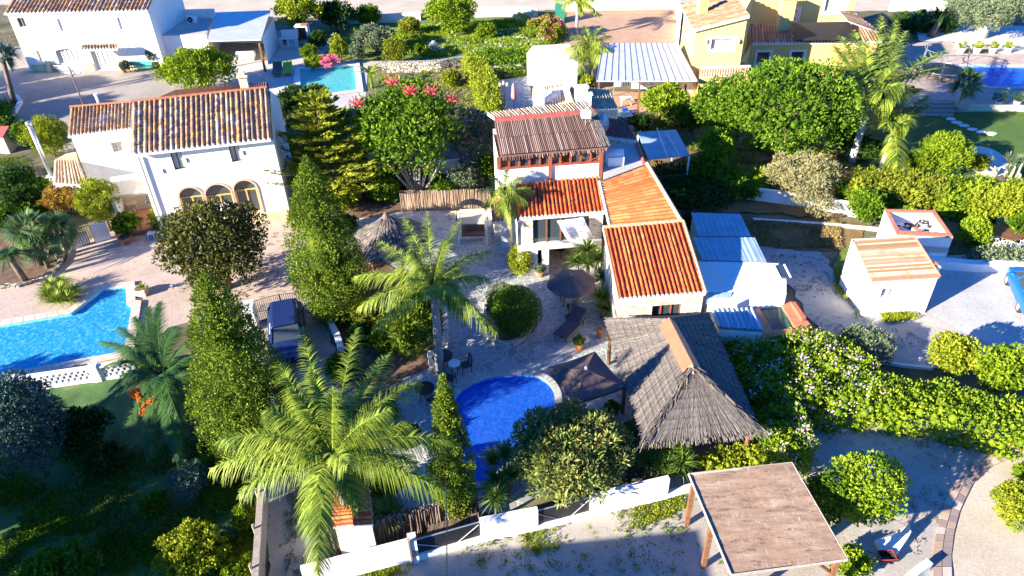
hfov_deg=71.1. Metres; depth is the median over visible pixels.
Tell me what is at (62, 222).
fan palm
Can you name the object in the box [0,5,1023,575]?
ground
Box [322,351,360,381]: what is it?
green shrub
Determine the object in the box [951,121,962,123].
stepping stone
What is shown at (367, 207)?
garden bed
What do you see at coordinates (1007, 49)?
plant pot
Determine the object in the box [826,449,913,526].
morning glory bush
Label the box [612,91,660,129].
terracotta patch
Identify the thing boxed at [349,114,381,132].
green shrub
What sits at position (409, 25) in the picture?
green shrub
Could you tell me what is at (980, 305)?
parking pad
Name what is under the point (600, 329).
plant pot
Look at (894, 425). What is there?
green shrub
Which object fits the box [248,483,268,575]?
plank fence
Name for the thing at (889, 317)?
verge grass
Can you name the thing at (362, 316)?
yellow shrub
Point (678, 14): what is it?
side wall
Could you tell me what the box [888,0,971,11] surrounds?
boundary wall
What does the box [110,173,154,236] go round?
porch
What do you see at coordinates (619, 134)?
roof terrace
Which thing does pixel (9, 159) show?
rough grass
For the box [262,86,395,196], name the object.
layered conifer
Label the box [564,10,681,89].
brown driveway
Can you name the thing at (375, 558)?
front wall
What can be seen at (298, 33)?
barbecue
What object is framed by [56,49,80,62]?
wide window
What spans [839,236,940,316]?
white hut
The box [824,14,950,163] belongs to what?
palm tree
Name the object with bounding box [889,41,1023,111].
pool deck
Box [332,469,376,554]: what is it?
tiled oven house
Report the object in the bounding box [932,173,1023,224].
hedge
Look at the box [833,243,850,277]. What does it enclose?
grassy verge
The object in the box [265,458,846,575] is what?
gravel yard
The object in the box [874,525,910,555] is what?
entrance wall stub
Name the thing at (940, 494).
path weeds
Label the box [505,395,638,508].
loquat tree
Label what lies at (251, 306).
gate pillar
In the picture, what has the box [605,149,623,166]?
storage chest
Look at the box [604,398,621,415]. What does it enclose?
corner shrub
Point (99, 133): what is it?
house wing
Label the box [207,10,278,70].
canopy
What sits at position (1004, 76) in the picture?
swimming pool
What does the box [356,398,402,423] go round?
green shrub
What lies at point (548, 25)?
bougainvillea
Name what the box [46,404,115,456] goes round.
shade shrub
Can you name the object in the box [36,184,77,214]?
red leaf shrub
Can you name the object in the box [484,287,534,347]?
stone ring
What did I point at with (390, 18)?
old white wall
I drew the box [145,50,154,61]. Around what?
flower pot plant
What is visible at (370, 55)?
meadow ground
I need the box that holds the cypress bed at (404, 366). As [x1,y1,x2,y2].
[325,254,442,383]
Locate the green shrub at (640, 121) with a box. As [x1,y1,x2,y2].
[631,113,650,131]
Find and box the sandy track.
[0,0,890,17]
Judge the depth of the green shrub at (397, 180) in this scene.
49.35 m
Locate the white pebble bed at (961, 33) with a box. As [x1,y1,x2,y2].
[916,25,1023,53]
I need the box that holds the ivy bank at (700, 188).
[651,158,739,212]
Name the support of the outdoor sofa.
on the terrace paving
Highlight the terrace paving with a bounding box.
[225,35,368,108]
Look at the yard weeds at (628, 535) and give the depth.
26.00 m
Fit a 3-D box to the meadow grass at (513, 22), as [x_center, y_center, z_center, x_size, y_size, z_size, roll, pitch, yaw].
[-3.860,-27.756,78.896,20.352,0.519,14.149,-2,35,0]
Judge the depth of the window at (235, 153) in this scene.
43.93 m
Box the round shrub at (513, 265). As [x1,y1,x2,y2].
[506,244,534,275]
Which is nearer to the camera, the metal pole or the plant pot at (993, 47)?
the metal pole
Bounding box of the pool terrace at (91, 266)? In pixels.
[0,220,307,378]
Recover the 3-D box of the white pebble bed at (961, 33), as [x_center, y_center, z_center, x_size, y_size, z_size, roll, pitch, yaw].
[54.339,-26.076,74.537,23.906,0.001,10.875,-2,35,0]
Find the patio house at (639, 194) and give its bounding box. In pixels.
[490,162,681,275]
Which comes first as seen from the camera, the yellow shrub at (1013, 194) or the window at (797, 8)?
the yellow shrub at (1013, 194)
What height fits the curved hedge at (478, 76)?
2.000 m
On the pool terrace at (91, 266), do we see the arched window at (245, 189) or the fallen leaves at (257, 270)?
the fallen leaves at (257, 270)
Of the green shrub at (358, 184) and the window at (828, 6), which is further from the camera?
the window at (828, 6)
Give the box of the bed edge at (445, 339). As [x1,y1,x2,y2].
[442,306,448,367]
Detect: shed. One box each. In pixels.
[0,126,17,153]
[690,212,750,244]
[692,237,765,262]
[755,296,813,362]
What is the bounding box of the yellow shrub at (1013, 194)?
[992,181,1023,224]
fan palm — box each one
[0,40,25,104]
[1,206,58,265]
[15,226,68,268]
[37,209,86,258]
[943,65,986,110]
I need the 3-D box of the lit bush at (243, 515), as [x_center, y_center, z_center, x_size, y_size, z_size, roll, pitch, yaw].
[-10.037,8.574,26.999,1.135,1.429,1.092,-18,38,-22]
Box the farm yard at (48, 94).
[0,31,280,152]
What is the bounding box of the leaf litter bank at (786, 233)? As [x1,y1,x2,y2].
[741,216,866,251]
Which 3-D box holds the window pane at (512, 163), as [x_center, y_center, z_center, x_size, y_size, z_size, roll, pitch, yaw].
[0.109,-7.149,40.276,0.498,0.590,0.046,-2,35,0]
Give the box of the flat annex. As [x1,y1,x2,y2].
[162,9,220,55]
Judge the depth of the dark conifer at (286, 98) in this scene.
56.94 m
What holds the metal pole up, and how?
on the carport at (652, 144)
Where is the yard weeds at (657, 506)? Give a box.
[515,493,687,554]
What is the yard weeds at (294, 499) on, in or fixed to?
on the gravel yard at (597, 534)
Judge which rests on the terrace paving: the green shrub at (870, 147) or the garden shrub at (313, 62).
the garden shrub at (313, 62)
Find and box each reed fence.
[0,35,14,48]
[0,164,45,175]
[399,188,490,210]
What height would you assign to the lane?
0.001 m
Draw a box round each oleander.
[446,163,484,190]
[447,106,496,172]
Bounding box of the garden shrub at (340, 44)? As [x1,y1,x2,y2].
[327,32,348,60]
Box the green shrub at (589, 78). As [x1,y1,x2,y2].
[578,74,595,86]
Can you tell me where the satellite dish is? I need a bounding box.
[599,114,609,130]
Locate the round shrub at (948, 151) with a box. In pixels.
[916,128,977,176]
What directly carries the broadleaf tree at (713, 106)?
on the shaded bank at (756, 207)
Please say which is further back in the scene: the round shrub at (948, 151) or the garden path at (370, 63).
the garden path at (370, 63)
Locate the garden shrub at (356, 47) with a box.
[348,40,364,61]
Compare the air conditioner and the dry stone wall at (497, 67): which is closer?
the dry stone wall at (497, 67)
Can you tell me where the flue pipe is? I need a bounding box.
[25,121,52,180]
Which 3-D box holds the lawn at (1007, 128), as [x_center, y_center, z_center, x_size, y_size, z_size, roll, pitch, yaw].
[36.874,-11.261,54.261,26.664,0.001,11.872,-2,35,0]
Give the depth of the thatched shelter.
28.89 m
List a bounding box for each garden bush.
[989,476,1023,533]
[1009,462,1023,480]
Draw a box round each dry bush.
[761,148,846,205]
[791,188,839,218]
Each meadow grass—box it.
[392,17,568,55]
[426,28,552,52]
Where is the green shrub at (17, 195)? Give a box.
[0,183,42,209]
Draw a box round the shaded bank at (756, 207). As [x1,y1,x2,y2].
[643,142,939,217]
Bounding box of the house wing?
[68,93,144,185]
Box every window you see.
[17,18,26,26]
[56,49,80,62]
[57,19,73,30]
[111,142,124,151]
[117,17,132,29]
[170,152,185,168]
[177,186,204,218]
[203,183,235,211]
[228,145,241,161]
[232,178,263,212]
[651,304,680,315]
[707,36,736,51]
[753,50,772,66]
[789,49,806,60]
[793,7,801,22]
[820,0,848,13]
[880,288,897,296]
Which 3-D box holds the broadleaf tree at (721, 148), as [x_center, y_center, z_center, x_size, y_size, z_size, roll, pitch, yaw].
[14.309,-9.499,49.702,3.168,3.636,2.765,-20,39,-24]
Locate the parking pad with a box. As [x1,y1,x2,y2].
[930,255,1023,348]
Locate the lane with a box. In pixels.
[760,247,996,367]
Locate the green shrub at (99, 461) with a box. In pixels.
[80,440,128,480]
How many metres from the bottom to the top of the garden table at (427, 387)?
0.723 m
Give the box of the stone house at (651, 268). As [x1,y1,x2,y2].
[602,219,706,317]
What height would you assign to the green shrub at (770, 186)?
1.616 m
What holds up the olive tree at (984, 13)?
on the white pebble bed at (961, 33)
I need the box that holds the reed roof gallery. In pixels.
[487,100,609,247]
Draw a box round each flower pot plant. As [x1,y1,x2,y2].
[118,59,130,72]
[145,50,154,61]
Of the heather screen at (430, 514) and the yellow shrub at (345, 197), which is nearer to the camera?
the heather screen at (430, 514)
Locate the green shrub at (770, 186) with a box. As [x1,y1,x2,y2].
[756,168,780,189]
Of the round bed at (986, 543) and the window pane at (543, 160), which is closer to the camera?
the round bed at (986, 543)
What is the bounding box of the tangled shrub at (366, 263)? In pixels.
[351,260,376,269]
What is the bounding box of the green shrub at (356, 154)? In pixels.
[342,138,370,164]
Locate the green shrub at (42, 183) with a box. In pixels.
[24,176,53,198]
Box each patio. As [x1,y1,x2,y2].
[355,207,638,512]
[490,76,532,110]
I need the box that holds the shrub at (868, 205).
[846,186,886,225]
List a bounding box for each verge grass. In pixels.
[832,268,857,315]
[878,310,921,322]
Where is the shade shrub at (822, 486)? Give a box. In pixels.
[803,466,855,530]
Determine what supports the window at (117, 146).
in the house wing
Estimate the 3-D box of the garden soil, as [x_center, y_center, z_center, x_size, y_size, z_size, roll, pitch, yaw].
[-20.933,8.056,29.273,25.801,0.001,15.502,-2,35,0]
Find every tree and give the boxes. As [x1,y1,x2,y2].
[0,368,70,479]
[71,176,120,231]
[97,300,201,467]
[151,196,270,296]
[153,45,238,88]
[181,268,300,483]
[208,326,455,575]
[271,0,325,27]
[281,155,371,330]
[316,0,358,31]
[346,74,467,193]
[352,211,499,373]
[421,0,478,35]
[423,373,479,526]
[476,168,535,255]
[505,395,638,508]
[554,0,600,35]
[566,25,612,86]
[638,80,690,126]
[689,72,757,144]
[694,126,736,166]
[722,55,869,164]
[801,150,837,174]
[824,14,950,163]
[870,94,932,175]
[924,329,982,377]
[942,0,1023,38]
[971,341,1023,395]
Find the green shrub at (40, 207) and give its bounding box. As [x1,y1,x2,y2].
[19,200,48,215]
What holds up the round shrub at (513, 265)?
on the patio at (543, 354)
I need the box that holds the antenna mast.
[581,81,590,124]
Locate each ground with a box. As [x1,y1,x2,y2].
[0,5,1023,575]
[310,11,567,64]
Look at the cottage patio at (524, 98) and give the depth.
64.60 m
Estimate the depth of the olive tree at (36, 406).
27.60 m
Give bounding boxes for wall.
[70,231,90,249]
[89,221,111,242]
[300,538,409,575]
[324,315,344,352]
[334,153,387,173]
[337,12,420,23]
[381,55,467,72]
[395,159,459,173]
[407,475,690,563]
[427,350,433,367]
[450,209,490,218]
[473,6,537,17]
[482,63,525,77]
[566,0,676,11]
[676,0,681,43]
[740,185,856,216]
[753,218,878,230]
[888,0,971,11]
[904,558,932,575]
[929,256,1023,272]
[953,39,1023,49]
[968,104,1023,111]
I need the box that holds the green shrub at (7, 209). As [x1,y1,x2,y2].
[0,204,22,231]
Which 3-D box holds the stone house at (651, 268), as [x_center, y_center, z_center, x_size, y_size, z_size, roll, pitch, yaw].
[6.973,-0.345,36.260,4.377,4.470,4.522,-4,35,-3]
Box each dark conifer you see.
[275,83,316,129]
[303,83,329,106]
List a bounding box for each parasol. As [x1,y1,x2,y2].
[511,82,515,100]
[547,268,595,318]
[547,351,624,407]
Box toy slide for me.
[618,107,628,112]
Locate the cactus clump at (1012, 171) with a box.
[989,150,1023,179]
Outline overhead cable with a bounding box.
[445,476,447,575]
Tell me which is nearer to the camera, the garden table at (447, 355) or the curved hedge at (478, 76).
the garden table at (447, 355)
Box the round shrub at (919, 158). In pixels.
[903,148,935,174]
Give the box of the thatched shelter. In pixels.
[604,313,768,471]
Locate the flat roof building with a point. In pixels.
(734, 285)
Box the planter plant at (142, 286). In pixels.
[136,282,149,291]
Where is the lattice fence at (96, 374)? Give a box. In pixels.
[5,359,138,391]
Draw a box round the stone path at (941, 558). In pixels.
[932,444,1023,575]
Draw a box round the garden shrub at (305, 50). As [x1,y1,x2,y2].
[298,43,319,59]
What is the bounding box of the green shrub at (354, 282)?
[348,272,366,296]
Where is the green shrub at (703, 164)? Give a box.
[684,153,723,181]
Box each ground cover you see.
[0,438,256,575]
[201,482,257,575]
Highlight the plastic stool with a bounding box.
[146,231,156,239]
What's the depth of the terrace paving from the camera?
71.83 m
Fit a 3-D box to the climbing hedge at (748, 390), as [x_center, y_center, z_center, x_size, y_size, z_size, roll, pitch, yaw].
[10.397,4.468,31.812,1.867,1.846,8.257,-4,35,-4]
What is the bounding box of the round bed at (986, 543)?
[952,457,1023,575]
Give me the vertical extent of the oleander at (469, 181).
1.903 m
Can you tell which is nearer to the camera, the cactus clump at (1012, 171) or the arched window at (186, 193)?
the arched window at (186, 193)
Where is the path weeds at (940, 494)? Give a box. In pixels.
[818,424,959,555]
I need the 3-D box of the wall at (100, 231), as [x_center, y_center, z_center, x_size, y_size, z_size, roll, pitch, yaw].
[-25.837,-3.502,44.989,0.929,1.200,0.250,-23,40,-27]
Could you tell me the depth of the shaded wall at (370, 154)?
52.02 m
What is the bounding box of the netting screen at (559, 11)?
[555,2,563,21]
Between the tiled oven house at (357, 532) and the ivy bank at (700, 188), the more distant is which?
the ivy bank at (700, 188)
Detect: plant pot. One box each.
[117,233,132,244]
[131,284,148,297]
[151,61,159,71]
[535,263,546,277]
[572,333,585,350]
[596,326,603,338]
[958,41,967,52]
[974,41,984,53]
[989,41,999,53]
[992,89,1008,104]
[1004,41,1015,52]
[1011,91,1023,104]
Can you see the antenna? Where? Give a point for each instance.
(70, 70)
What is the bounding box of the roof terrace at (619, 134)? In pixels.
[602,117,645,180]
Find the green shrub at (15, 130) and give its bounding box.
[7,119,30,146]
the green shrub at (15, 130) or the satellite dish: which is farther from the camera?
the green shrub at (15, 130)
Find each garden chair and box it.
[424,393,434,408]
[442,371,456,386]
[459,352,472,375]
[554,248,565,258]
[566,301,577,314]
[992,240,1012,247]
[1009,240,1023,247]
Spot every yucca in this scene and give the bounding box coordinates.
[371,492,411,537]
[475,438,529,495]
[476,479,515,514]
[564,238,603,276]
[587,285,610,320]
[591,264,604,288]
[620,418,700,484]
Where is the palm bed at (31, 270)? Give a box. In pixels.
[0,229,67,283]
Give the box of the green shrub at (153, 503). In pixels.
[131,489,171,518]
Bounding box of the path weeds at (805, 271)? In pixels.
[771,253,930,356]
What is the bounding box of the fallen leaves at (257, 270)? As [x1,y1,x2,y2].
[179,232,287,309]
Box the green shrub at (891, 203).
[879,189,905,208]
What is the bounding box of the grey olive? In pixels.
[837,321,897,365]
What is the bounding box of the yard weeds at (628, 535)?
[457,500,702,575]
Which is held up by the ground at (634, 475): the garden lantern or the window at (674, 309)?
the garden lantern
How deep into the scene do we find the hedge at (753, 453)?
28.59 m
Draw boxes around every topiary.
[484,281,514,307]
[489,283,542,338]
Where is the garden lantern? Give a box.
[499,81,507,107]
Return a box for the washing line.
[613,82,694,96]
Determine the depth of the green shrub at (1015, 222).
42.05 m
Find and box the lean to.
[53,152,85,211]
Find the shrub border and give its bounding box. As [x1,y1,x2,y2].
[962,242,1023,264]
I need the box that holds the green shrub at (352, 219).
[331,212,358,232]
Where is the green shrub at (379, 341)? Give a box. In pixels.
[366,324,400,357]
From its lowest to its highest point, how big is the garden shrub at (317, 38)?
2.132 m
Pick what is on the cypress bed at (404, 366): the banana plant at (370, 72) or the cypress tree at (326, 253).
the cypress tree at (326, 253)
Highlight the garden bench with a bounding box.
[129,61,152,71]
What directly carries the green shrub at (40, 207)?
on the ground at (634, 475)
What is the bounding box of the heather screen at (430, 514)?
[322,494,478,557]
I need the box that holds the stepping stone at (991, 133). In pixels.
[986,132,996,135]
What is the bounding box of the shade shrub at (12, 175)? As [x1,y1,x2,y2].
[0,161,35,192]
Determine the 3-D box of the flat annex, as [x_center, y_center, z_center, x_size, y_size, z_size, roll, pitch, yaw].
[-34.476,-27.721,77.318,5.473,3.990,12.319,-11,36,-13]
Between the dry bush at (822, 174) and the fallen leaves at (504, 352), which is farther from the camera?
the dry bush at (822, 174)
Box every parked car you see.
[267,298,308,362]
[1004,266,1023,313]
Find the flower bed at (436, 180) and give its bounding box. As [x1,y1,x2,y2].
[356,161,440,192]
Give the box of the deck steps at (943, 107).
[917,100,954,115]
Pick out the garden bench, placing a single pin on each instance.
(135, 64)
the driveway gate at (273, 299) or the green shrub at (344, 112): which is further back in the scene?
the green shrub at (344, 112)
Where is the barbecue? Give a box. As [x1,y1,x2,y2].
[280,23,310,47]
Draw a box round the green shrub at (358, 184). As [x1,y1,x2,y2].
[350,170,378,188]
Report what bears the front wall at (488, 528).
on the ground at (634, 475)
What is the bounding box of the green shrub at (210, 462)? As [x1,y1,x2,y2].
[198,448,240,487]
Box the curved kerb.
[4,94,22,123]
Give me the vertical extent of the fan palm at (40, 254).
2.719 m
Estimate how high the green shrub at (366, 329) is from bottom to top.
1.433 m
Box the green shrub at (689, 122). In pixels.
[675,102,706,130]
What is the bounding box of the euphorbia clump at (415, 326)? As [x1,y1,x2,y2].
[383,295,447,361]
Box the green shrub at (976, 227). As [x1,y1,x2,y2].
[954,215,995,245]
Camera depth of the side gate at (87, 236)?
44.58 m
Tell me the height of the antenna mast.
2.700 m
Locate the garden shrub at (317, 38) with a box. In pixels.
[305,30,330,49]
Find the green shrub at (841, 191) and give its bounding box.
[833,180,853,199]
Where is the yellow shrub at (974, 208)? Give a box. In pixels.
[957,184,1007,221]
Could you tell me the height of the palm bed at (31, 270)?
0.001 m
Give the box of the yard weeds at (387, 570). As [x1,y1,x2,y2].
[356,563,411,575]
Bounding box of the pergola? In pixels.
[160,82,268,96]
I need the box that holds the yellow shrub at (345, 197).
[324,179,361,213]
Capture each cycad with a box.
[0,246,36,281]
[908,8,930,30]
[924,6,958,36]
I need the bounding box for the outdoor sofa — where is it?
[234,51,255,61]
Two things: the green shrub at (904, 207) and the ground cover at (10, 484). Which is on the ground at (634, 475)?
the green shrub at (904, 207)
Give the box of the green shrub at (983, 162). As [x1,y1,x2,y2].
[966,153,990,170]
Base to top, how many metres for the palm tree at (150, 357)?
5.158 m
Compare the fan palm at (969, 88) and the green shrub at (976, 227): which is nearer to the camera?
the green shrub at (976, 227)
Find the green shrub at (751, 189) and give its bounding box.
[734,179,762,201]
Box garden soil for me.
[0,358,269,575]
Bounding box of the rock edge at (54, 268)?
[0,245,65,288]
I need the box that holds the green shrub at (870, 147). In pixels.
[847,135,883,162]
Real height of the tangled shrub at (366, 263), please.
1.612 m
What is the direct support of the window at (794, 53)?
in the villa
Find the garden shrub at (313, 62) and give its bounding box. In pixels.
[303,55,321,69]
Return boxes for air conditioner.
[186,15,197,23]
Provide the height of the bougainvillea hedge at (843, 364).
2.295 m
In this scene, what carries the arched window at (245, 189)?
in the farmhouse at (222, 144)
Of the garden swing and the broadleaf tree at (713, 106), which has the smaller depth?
the garden swing
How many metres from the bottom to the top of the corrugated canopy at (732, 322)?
2.306 m
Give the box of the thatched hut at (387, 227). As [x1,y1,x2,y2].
[347,212,431,283]
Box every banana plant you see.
[352,63,388,88]
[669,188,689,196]
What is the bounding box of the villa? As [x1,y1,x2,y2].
[680,0,881,104]
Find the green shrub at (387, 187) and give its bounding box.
[358,175,400,202]
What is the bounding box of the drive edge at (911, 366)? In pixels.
[878,360,932,370]
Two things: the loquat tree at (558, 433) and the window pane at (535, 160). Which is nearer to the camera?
the loquat tree at (558, 433)
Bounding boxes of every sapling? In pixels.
[413,43,422,53]
[429,41,438,50]
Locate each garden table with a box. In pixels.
[125,200,138,211]
[415,381,433,402]
[432,349,452,369]
[448,359,460,373]
[566,247,579,255]
[620,96,632,104]
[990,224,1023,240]
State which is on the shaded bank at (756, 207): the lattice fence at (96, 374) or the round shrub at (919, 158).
the round shrub at (919, 158)
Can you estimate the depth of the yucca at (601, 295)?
36.61 m
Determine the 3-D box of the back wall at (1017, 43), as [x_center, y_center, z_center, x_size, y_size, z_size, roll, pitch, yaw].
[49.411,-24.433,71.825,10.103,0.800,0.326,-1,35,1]
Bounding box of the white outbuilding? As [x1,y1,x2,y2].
[527,44,577,86]
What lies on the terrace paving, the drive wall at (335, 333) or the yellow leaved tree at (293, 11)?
the yellow leaved tree at (293, 11)
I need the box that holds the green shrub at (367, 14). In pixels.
[356,2,381,24]
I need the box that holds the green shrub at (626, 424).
[618,419,638,447]
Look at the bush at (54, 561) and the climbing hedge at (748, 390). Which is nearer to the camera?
the bush at (54, 561)
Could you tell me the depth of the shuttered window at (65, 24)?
70.91 m
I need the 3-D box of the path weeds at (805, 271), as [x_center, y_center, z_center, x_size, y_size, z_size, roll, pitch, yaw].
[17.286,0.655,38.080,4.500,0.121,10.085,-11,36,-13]
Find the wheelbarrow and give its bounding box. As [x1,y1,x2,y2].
[867,550,899,564]
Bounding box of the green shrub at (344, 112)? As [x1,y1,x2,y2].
[321,106,352,126]
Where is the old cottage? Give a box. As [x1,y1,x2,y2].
[532,82,618,118]
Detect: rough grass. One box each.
[0,154,34,169]
[380,67,477,111]
[643,114,869,168]
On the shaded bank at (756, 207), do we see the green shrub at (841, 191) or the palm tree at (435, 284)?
the green shrub at (841, 191)
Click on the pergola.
(199, 90)
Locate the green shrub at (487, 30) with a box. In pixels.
[474,22,496,38]
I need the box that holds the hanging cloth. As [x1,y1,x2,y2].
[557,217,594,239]
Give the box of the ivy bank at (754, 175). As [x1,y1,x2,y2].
[708,162,770,201]
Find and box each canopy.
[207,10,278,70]
[456,199,487,219]
[596,43,697,113]
[711,307,763,361]
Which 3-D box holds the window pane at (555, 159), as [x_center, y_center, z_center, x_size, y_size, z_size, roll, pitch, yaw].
[2.423,-7.342,40.452,0.498,0.590,0.046,-2,35,0]
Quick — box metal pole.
[657,128,679,162]
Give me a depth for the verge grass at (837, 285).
38.77 m
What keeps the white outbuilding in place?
on the ground at (634, 475)
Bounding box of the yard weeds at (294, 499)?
[282,480,329,574]
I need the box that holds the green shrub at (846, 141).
[829,117,859,151]
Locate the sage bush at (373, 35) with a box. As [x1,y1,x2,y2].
[353,22,395,52]
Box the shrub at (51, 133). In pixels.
[15,114,72,156]
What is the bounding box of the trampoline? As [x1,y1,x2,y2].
[919,42,972,83]
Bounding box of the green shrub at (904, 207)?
[895,205,917,210]
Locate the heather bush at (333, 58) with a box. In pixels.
[319,53,339,67]
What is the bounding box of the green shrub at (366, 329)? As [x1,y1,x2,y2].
[346,320,373,349]
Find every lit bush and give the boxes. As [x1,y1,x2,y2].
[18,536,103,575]
[149,516,232,575]
[219,550,262,575]
[230,499,255,531]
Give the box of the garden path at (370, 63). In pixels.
[332,58,444,66]
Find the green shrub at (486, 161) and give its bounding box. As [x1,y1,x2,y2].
[476,152,494,185]
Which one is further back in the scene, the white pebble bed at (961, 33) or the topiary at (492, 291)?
the white pebble bed at (961, 33)
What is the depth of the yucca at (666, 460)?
28.04 m
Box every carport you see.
[637,130,689,181]
[684,462,848,575]
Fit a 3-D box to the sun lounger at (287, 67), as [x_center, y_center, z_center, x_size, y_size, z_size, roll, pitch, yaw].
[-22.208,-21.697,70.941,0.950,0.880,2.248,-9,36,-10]
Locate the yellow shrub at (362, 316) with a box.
[349,293,386,326]
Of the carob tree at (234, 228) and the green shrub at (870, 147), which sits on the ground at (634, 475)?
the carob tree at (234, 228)
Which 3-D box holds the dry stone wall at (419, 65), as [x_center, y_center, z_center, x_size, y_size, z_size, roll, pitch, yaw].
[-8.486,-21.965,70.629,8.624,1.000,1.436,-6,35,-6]
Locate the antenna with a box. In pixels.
[53,65,85,103]
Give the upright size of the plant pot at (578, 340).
0.942 m
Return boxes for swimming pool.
[0,281,141,378]
[270,62,362,95]
[453,369,561,487]
[951,64,1023,88]
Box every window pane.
[510,157,517,165]
[520,156,528,164]
[531,155,538,163]
[541,154,547,163]
[552,153,558,162]
[571,152,579,161]
[582,151,589,160]
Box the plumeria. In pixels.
[146,208,170,229]
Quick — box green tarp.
[518,12,531,19]
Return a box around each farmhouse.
[4,0,184,72]
[131,70,293,233]
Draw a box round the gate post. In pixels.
[406,538,415,565]
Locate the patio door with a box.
[91,51,118,69]
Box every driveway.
[244,298,357,434]
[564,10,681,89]
[797,413,1023,575]
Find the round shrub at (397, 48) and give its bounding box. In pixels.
[381,36,408,60]
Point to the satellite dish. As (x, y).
(604, 119)
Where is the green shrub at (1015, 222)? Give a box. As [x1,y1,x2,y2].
[1004,211,1023,239]
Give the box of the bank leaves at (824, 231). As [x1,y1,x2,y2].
[743,217,843,248]
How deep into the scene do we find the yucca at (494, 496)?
26.53 m
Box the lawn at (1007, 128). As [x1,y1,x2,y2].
[841,112,1023,175]
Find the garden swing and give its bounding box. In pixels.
[457,209,487,245]
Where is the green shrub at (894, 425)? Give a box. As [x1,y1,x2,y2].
[878,409,903,430]
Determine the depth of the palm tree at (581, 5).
75.96 m
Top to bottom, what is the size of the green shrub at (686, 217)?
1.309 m
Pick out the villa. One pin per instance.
(723, 38)
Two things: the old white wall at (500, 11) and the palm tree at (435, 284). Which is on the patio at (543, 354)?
the palm tree at (435, 284)
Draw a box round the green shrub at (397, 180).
[385,165,422,189]
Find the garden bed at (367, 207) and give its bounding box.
[296,150,491,217]
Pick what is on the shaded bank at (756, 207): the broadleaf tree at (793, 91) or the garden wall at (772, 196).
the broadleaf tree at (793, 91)
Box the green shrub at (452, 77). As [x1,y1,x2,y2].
[439,69,462,86]
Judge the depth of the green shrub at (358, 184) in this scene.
49.15 m
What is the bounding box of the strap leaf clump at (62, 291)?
[34,271,90,310]
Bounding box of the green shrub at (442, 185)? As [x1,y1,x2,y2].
[428,179,456,200]
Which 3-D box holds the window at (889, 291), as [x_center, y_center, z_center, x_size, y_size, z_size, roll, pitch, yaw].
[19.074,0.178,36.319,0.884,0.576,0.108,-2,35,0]
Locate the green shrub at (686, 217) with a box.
[681,211,692,228]
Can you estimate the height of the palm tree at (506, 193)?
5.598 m
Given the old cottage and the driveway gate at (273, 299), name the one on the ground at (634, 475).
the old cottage
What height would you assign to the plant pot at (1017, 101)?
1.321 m
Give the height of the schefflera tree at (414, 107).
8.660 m
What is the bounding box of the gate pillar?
[241,299,259,329]
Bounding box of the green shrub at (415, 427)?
[388,420,421,449]
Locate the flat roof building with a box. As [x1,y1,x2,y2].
[698,261,790,315]
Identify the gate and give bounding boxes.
[78,225,95,246]
[254,293,311,321]
[426,512,478,535]
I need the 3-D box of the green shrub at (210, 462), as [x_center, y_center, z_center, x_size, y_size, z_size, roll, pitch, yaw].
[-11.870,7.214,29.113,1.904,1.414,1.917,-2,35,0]
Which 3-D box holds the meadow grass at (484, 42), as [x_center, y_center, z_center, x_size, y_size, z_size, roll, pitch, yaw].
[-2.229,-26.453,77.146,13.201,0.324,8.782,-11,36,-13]
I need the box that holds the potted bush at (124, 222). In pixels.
[109,209,144,234]
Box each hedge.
[0,98,18,130]
[460,51,504,124]
[477,44,528,78]
[696,441,792,470]
[720,336,791,454]
[728,326,889,439]
[844,164,950,212]
[848,372,1023,461]
[887,8,961,34]
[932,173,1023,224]
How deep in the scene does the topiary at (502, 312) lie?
35.36 m
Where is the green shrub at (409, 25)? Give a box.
[397,16,420,34]
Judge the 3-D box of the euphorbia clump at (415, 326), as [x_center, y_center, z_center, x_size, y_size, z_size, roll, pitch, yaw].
[-4.669,1.893,34.345,3.245,3.664,3.531,-2,35,0]
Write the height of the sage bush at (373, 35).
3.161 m
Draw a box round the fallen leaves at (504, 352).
[449,291,578,386]
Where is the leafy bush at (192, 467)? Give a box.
[166,459,208,503]
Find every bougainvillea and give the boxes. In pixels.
[525,13,567,41]
[753,400,819,480]
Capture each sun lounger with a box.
[271,61,282,77]
[282,60,292,75]
[553,305,585,338]
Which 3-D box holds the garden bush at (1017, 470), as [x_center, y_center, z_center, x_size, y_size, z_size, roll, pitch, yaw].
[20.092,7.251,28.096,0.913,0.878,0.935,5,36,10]

